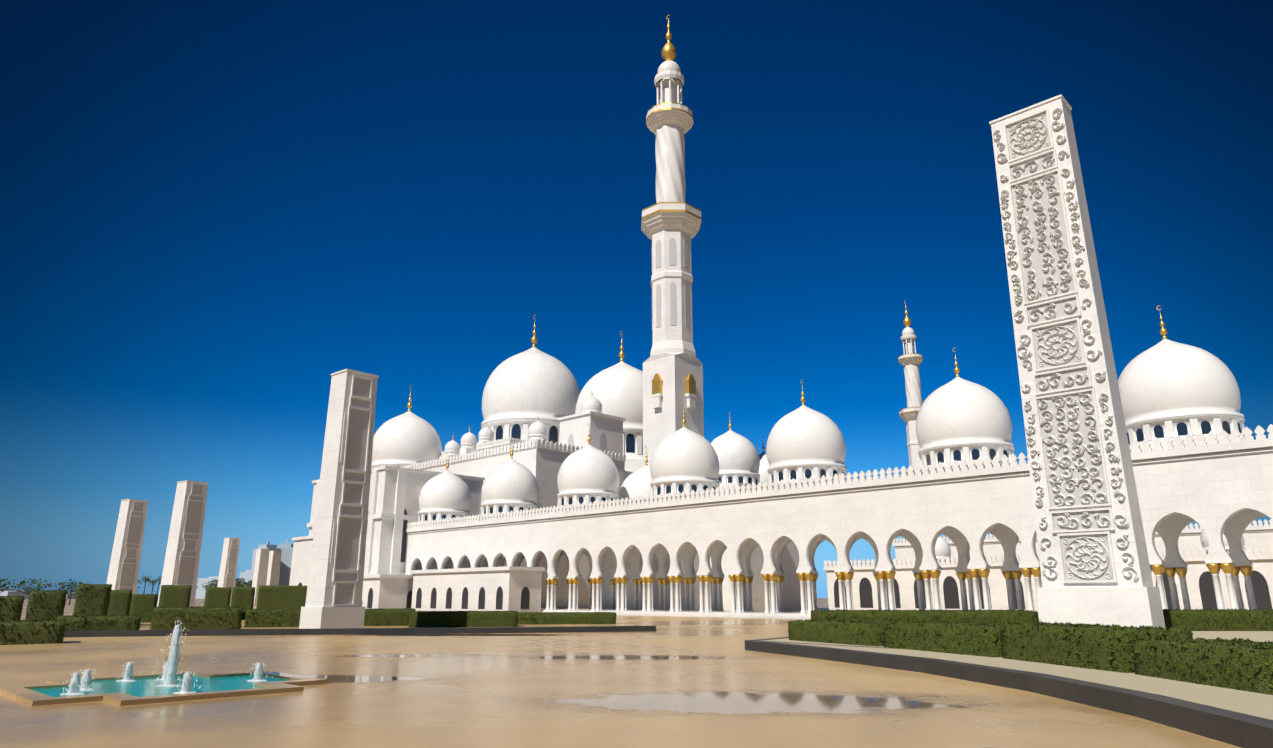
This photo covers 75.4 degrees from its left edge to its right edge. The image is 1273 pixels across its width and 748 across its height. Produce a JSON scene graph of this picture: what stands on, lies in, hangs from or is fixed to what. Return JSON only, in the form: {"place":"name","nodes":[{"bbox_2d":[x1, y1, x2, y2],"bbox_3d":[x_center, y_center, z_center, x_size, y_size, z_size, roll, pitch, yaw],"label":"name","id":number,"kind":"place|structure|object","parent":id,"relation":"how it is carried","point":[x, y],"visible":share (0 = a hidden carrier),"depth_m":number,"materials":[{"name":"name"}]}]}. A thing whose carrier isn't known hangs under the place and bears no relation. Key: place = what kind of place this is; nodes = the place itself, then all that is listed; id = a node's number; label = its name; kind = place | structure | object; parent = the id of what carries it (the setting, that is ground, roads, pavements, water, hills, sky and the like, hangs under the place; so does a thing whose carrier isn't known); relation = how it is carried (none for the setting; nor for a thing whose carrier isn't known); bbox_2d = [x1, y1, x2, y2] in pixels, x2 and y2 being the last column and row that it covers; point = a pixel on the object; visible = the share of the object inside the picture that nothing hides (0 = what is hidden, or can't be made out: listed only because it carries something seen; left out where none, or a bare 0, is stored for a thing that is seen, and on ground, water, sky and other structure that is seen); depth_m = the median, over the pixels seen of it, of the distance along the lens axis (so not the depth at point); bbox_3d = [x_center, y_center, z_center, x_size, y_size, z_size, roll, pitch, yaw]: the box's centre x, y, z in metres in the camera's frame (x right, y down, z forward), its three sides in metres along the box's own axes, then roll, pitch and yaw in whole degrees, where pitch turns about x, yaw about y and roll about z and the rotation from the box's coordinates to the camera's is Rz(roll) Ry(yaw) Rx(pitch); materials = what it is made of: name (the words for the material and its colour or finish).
{"place":"outdoors","nodes":[
{"label":"outdoors","id":0,"kind":"place"},
{"bbox_2d":[0,540,292,598],"bbox_3d":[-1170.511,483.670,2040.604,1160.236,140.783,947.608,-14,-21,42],"label":"distant towers","id":1,"kind":"structure","parent":0,"point":[286,548],"depth_m":2003.71,"materials":[{"name":"white concrete"}]},
{"bbox_2d":[0,598,1240,747],"bbox_3d":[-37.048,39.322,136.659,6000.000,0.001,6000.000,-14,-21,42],"label":"ground","id":2,"kind":"structure","parent":0,"point":[687,682],"depth_m":17.57,"materials":[{"name":"wet sand"},{"name":"water"}]},
{"bbox_2d":[0,578,15,593],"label":"tree","id":3,"kind":"object","parent":2,"relation":"on","point":[4,584],"visible":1,"depth_m":240.62,"materials":[{"name":"green plant"}]},
{"bbox_2d":[0,595,24,620],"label":"hedge","id":4,"kind":"object","parent":2,"relation":"on","point":[11,607],"visible":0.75,"depth_m":47.99,"materials":[{"name":"green plant"}]},
{"bbox_2d":[11,578,54,594],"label":"tree","id":5,"kind":"object","parent":2,"relation":"on","point":[29,585],"visible":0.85,"depth_m":252.12,"materials":[{"name":"green plant"}]},
{"bbox_2d":[0,619,66,644],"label":"hedge","id":6,"kind":"object","parent":2,"relation":"on","point":[23,632],"visible":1,"depth_m":38.91,"materials":[{"name":"green plant"}]},
{"bbox_2d":[25,590,67,620],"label":"hedge","id":7,"kind":"object","parent":2,"relation":"on","point":[46,604],"visible":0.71,"depth_m":52.12,"materials":[{"name":"green plant"}]},
{"bbox_2d":[54,579,86,604],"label":"tree","id":8,"kind":"object","parent":2,"relation":"on","point":[70,587],"visible":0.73,"depth_m":240.97,"materials":[{"name":"green plant"}]},
{"bbox_2d":[73,583,111,615],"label":"hedge","id":9,"kind":"object","parent":2,"relation":"on","point":[92,599],"visible":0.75,"depth_m":58.37,"materials":[{"name":"green plant"}]},
{"bbox_2d":[56,614,141,630],"bbox_3d":[-31.095,14.539,47.661,4.197,1.210,2.216,9,-18,-31],"label":"hedge","id":10,"kind":"object","parent":2,"relation":"on","point":[101,622],"visible":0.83,"depth_m":46.99,"materials":[{"name":"green plant"}]},
{"bbox_2d":[107,590,132,615],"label":"hedge","id":11,"kind":"object","parent":2,"relation":"on","point":[120,602],"visible":0.73,"depth_m":64.11,"materials":[{"name":"green plant"}]},
{"bbox_2d":[106,499,148,593],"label":"pylon","id":12,"kind":"object","parent":2,"relation":"on","point":[123,572],"visible":0.81,"depth_m":130.41,"materials":[{"name":"stone"}]},
{"bbox_2d":[129,594,157,622],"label":"hedge","id":13,"kind":"object","parent":2,"relation":"on","point":[143,605],"visible":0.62,"depth_m":73.14,"materials":[{"name":"green plant"}]},
{"bbox_2d":[140,576,150,593],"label":"palm","id":14,"kind":"object","parent":2,"relation":"on","point":[146,579],"visible":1,"depth_m":352.04,"materials":[{"name":"green plant"}]},
{"bbox_2d":[148,579,156,593],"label":"palm","id":15,"kind":"object","parent":2,"relation":"on","point":[152,581],"visible":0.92,"depth_m":370.12,"materials":[{"name":"green plant"}]},
{"bbox_2d":[0,671,328,705],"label":"fountain pool","id":16,"kind":"structure","parent":2,"relation":"on","point":[143,689],"depth_m":19.26,"materials":[{"name":"liquid"}]},
{"bbox_2d":[60,621,272,694],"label":"fountain water jets","id":17,"kind":"object","parent":16,"relation":"on","point":[78,684],"visible":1,"depth_m":20.13,"materials":[{"name":"white liquid"}]},
{"bbox_2d":[158,585,191,606],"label":"hedge","id":18,"kind":"object","parent":2,"relation":"on","point":[174,595],"visible":0.65,"depth_m":71.08,"materials":[{"name":"green plant"}]},
{"bbox_2d":[157,480,208,606],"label":"pylon","id":19,"kind":"object","parent":2,"relation":"on","point":[182,559],"visible":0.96,"depth_m":109.61,"materials":[{"name":"stone"}]},
{"bbox_2d":[149,606,242,629],"bbox_3d":[-29.516,16.443,55.412,5.473,1.596,2.721,7,-17,-25],"label":"hedge","id":20,"kind":"object","parent":2,"relation":"on","point":[197,617],"visible":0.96,"depth_m":54.36,"materials":[{"name":"green plant"}]},
{"bbox_2d":[204,587,231,606],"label":"hedge","id":21,"kind":"object","parent":2,"relation":"on","point":[218,596],"visible":0.58,"depth_m":79.44,"materials":[{"name":"green plant"}]},
{"bbox_2d":[202,580,235,589],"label":"tree","id":22,"kind":"object","parent":2,"relation":"on","point":[211,583],"visible":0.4,"depth_m":259.29,"materials":[{"name":"green plant"}]},
{"bbox_2d":[217,537,240,605],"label":"pylon","id":23,"kind":"object","parent":2,"relation":"on","point":[228,567],"visible":0.75,"depth_m":214.41,"materials":[{"name":"stone"}]},
{"bbox_2d":[231,587,254,618],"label":"hedge","id":24,"kind":"object","parent":2,"relation":"on","point":[243,597],"visible":0.6,"depth_m":83.83,"materials":[{"name":"green plant"}]},
{"bbox_2d":[235,581,251,586],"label":"tree","id":25,"kind":"object","parent":2,"relation":"on","point":[243,582],"visible":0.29,"depth_m":271.53,"materials":[{"name":"green plant"}]},
{"bbox_2d":[252,549,269,604],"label":"pylon","id":26,"kind":"object","parent":2,"relation":"on","point":[261,568],"visible":0.64,"depth_m":262.72,"materials":[{"name":"stone"}]},
{"bbox_2d":[266,550,281,585],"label":"pylon","id":27,"kind":"object","parent":2,"relation":"on","point":[273,572],"visible":0.48,"depth_m":274.14,"materials":[{"name":"stone"}]},
{"bbox_2d":[256,585,306,609],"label":"hedge","id":28,"kind":"object","parent":2,"relation":"on","point":[280,596],"visible":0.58,"depth_m":90.55,"materials":[{"name":"green plant"}]},
{"bbox_2d":[289,535,312,585],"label":"hall wing","id":29,"kind":"structure","parent":2,"relation":"on","point":[301,559],"depth_m":147.02,"materials":[{"name":"white stone"}]},
{"bbox_2d":[243,608,415,627],"bbox_3d":[-23.538,18.862,63.845,12.356,1.377,2.723,5,-16,-18],"label":"hedge","id":30,"kind":"object","parent":2,"relation":"on","point":[263,617],"visible":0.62,"depth_m":61.91,"materials":[{"name":"green plant"}]},
{"bbox_2d":[299,369,378,628],"bbox_3d":[-19.894,8.413,55.923,2.650,17.320,3.050,-13,-20,39],"label":"pylon","id":31,"kind":"object","parent":2,"relation":"on","point":[335,585],"visible":0.98,"depth_m":54.92,"materials":[{"name":"stone"}]},
{"bbox_2d":[64,626,655,636],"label":"garden kerb","id":32,"kind":"structure","parent":2,"relation":"on","point":[227,632],"depth_m":49.16,"materials":[{"name":"stone"}]},
{"bbox_2d":[362,574,413,608],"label":"pavilion wing","id":33,"kind":"structure","parent":2,"relation":"on","point":[381,591],"depth_m":125.19,"materials":[{"name":"white stone"}]},
{"bbox_2d":[309,466,540,571],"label":"hall wing","id":34,"kind":"structure","parent":2,"relation":"on","point":[416,480],"depth_m":142.37,"materials":[{"name":"white stone"}]},
{"bbox_2d":[307,470,525,574],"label":"hall trim","id":35,"kind":"structure","parent":34,"relation":"attached to","point":[398,516],"depth_m":141.18,"materials":[{"name":"stone"}]},
{"bbox_2d":[408,610,517,627],"bbox_3d":[-13.111,18.626,62.683,8.123,1.242,2.704,3,-15,-11],"label":"hedge","id":36,"kind":"object","parent":2,"relation":"on","point":[470,618],"visible":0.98,"depth_m":61.52,"materials":[{"name":"green plant"}]},
{"bbox_2d":[411,566,544,611],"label":"pavilion","id":37,"kind":"structure","parent":2,"relation":"on","point":[511,588],"depth_m":114.75,"materials":[{"name":"stone"}]},
{"bbox_2d":[439,437,558,457],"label":"prayer hall","id":38,"kind":"structure","parent":2,"relation":"on","point":[494,444],"depth_m":206.47,"materials":[{"name":"stone"}]},
{"bbox_2d":[371,315,642,468],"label":"domes","id":39,"kind":"structure","parent":38,"relation":"on","point":[522,390],"depth_m":254.83,"materials":[{"name":"white stone"}]},
{"bbox_2d":[401,392,625,608],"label":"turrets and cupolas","id":40,"kind":"object","parent":38,"relation":"on","point":[539,458],"visible":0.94,"depth_m":186.17,"materials":[{"name":"stone"}]},
{"bbox_2d":[568,433,606,450],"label":"turret windows","id":41,"kind":"structure","parent":40,"relation":"attached to","point":[603,440],"depth_m":197.51,"materials":[{"name":"grey"}]},
{"bbox_2d":[517,612,615,623],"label":"hedge","id":42,"kind":"object","parent":2,"relation":"on","point":[566,617],"visible":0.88,"depth_m":68.17,"materials":[{"name":"green plant"}]},
{"bbox_2d":[625,457,642,478],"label":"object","id":43,"kind":"object","parent":2,"relation":"on","point":[633,464],"depth_m":221.44,"materials":[{"name":"stone"}]},
{"bbox_2d":[641,15,703,610],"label":"minaret","id":44,"kind":"object","parent":2,"relation":"on","point":[671,220],"visible":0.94,"depth_m":136.95,"materials":[{"name":"stone"}]},
{"bbox_2d":[602,413,800,610],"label":"courtyard domes","id":45,"kind":"structure","parent":2,"relation":"on","point":[741,461],"depth_m":127.33,"materials":[{"name":"stone"}]},
{"bbox_2d":[404,424,1272,619],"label":"arcade wall","id":46,"kind":"structure","parent":2,"relation":"on","point":[1215,490],"depth_m":85.50,"materials":[{"name":"white stone"}]},
{"bbox_2d":[418,306,1244,521],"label":"domes","id":47,"kind":"structure","parent":46,"relation":"on","point":[1170,389],"depth_m":82.28,"materials":[{"name":"white stone"}]},
{"bbox_2d":[898,301,940,536],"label":"minaret","id":48,"kind":"object","parent":2,"relation":"on","point":[910,361],"visible":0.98,"depth_m":291.34,"materials":[{"name":"stone"}]},
{"bbox_2d":[744,637,1272,747],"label":"planter kerb","id":49,"kind":"structure","parent":2,"relation":"on","point":[1241,730],"depth_m":16.98,"materials":[{"name":"stone"}]},
{"bbox_2d":[892,519,1272,564],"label":"courtyard arcade","id":50,"kind":"object","parent":2,"relation":"on","point":[1260,536],"visible":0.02,"depth_m":143.84,"materials":[{"name":"stone"}]},
{"bbox_2d":[935,529,1245,561],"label":"courtyard domes","id":51,"kind":"structure","parent":50,"relation":"on","point":[942,548],"depth_m":121.58,"materials":[{"name":"white stone"}]},
{"bbox_2d":[0,0,1272,597],"label":"sky","id":52,"kind":"structure","parent":0,"point":[212,212],"materials":[{"name":"blue"}]},
{"bbox_2d":[761,620,1272,719],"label":"planter bed ground","id":53,"kind":"structure","parent":0,"point":[1251,703],"depth_m":18.92,"materials":[{"name":"beige stone"}]},
{"bbox_2d":[787,619,884,646],"bbox_3d":[8.600,10.442,33.392,2.212,0.922,5.534,7,-17,-26],"label":"hedge","id":54,"kind":"object","parent":53,"relation":"on","point":[859,632],"visible":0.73,"depth_m":32.62,"materials":[{"name":"green plant"}]},
{"bbox_2d":[810,609,1038,623],"bbox_3d":[15.246,13.173,44.019,11.544,1.196,2.722,0,-15,1],"label":"hedge","id":55,"kind":"object","parent":53,"relation":"on","point":[988,616],"visible":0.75,"depth_m":42.89,"materials":[{"name":"green plant"}]},
{"bbox_2d":[882,619,1012,656],"bbox_3d":[11.049,8.931,28.043,2.567,1.024,5.903,5,-16,-18],"label":"hedge","id":56,"kind":"object","parent":53,"relation":"on","point":[969,638],"visible":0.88,"depth_m":27.23,"materials":[{"name":"green plant"}]},
{"bbox_2d":[989,94,1165,628],"bbox_3d":[21.338,-0.978,41.116,4.550,27.120,2.150,-14,-21,42],"label":"pylon","id":57,"kind":"object","parent":53,"relation":"on","point":[1093,558],"visible":1,"depth_m":39.91,"materials":[{"name":"stone"}]},
{"bbox_2d":[998,622,1193,672],"bbox_3d":[12.315,7.367,22.469,2.220,1.115,5.228,2,-15,-9],"label":"hedge","id":58,"kind":"object","parent":53,"relation":"on","point":[1098,646],"visible":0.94,"depth_m":21.53,"materials":[{"name":"green plant"}]},
{"bbox_2d":[1128,636,1272,694],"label":"hedge","id":59,"kind":"object","parent":53,"relation":"on","point":[1235,663],"visible":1,"depth_m":17.18,"materials":[{"name":"green plant"}]},
{"bbox_2d":[1163,608,1272,630],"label":"hedge","id":60,"kind":"object","parent":53,"relation":"on","point":[1232,619],"visible":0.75,"depth_m":44.79,"materials":[{"name":"green plant"}]},
{"bbox_2d":[824,545,1272,610],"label":"wall","id":61,"kind":"structure","parent":0,"point":[1200,587],"depth_m":115.32,"materials":[{"name":"white stone"}]}
]}

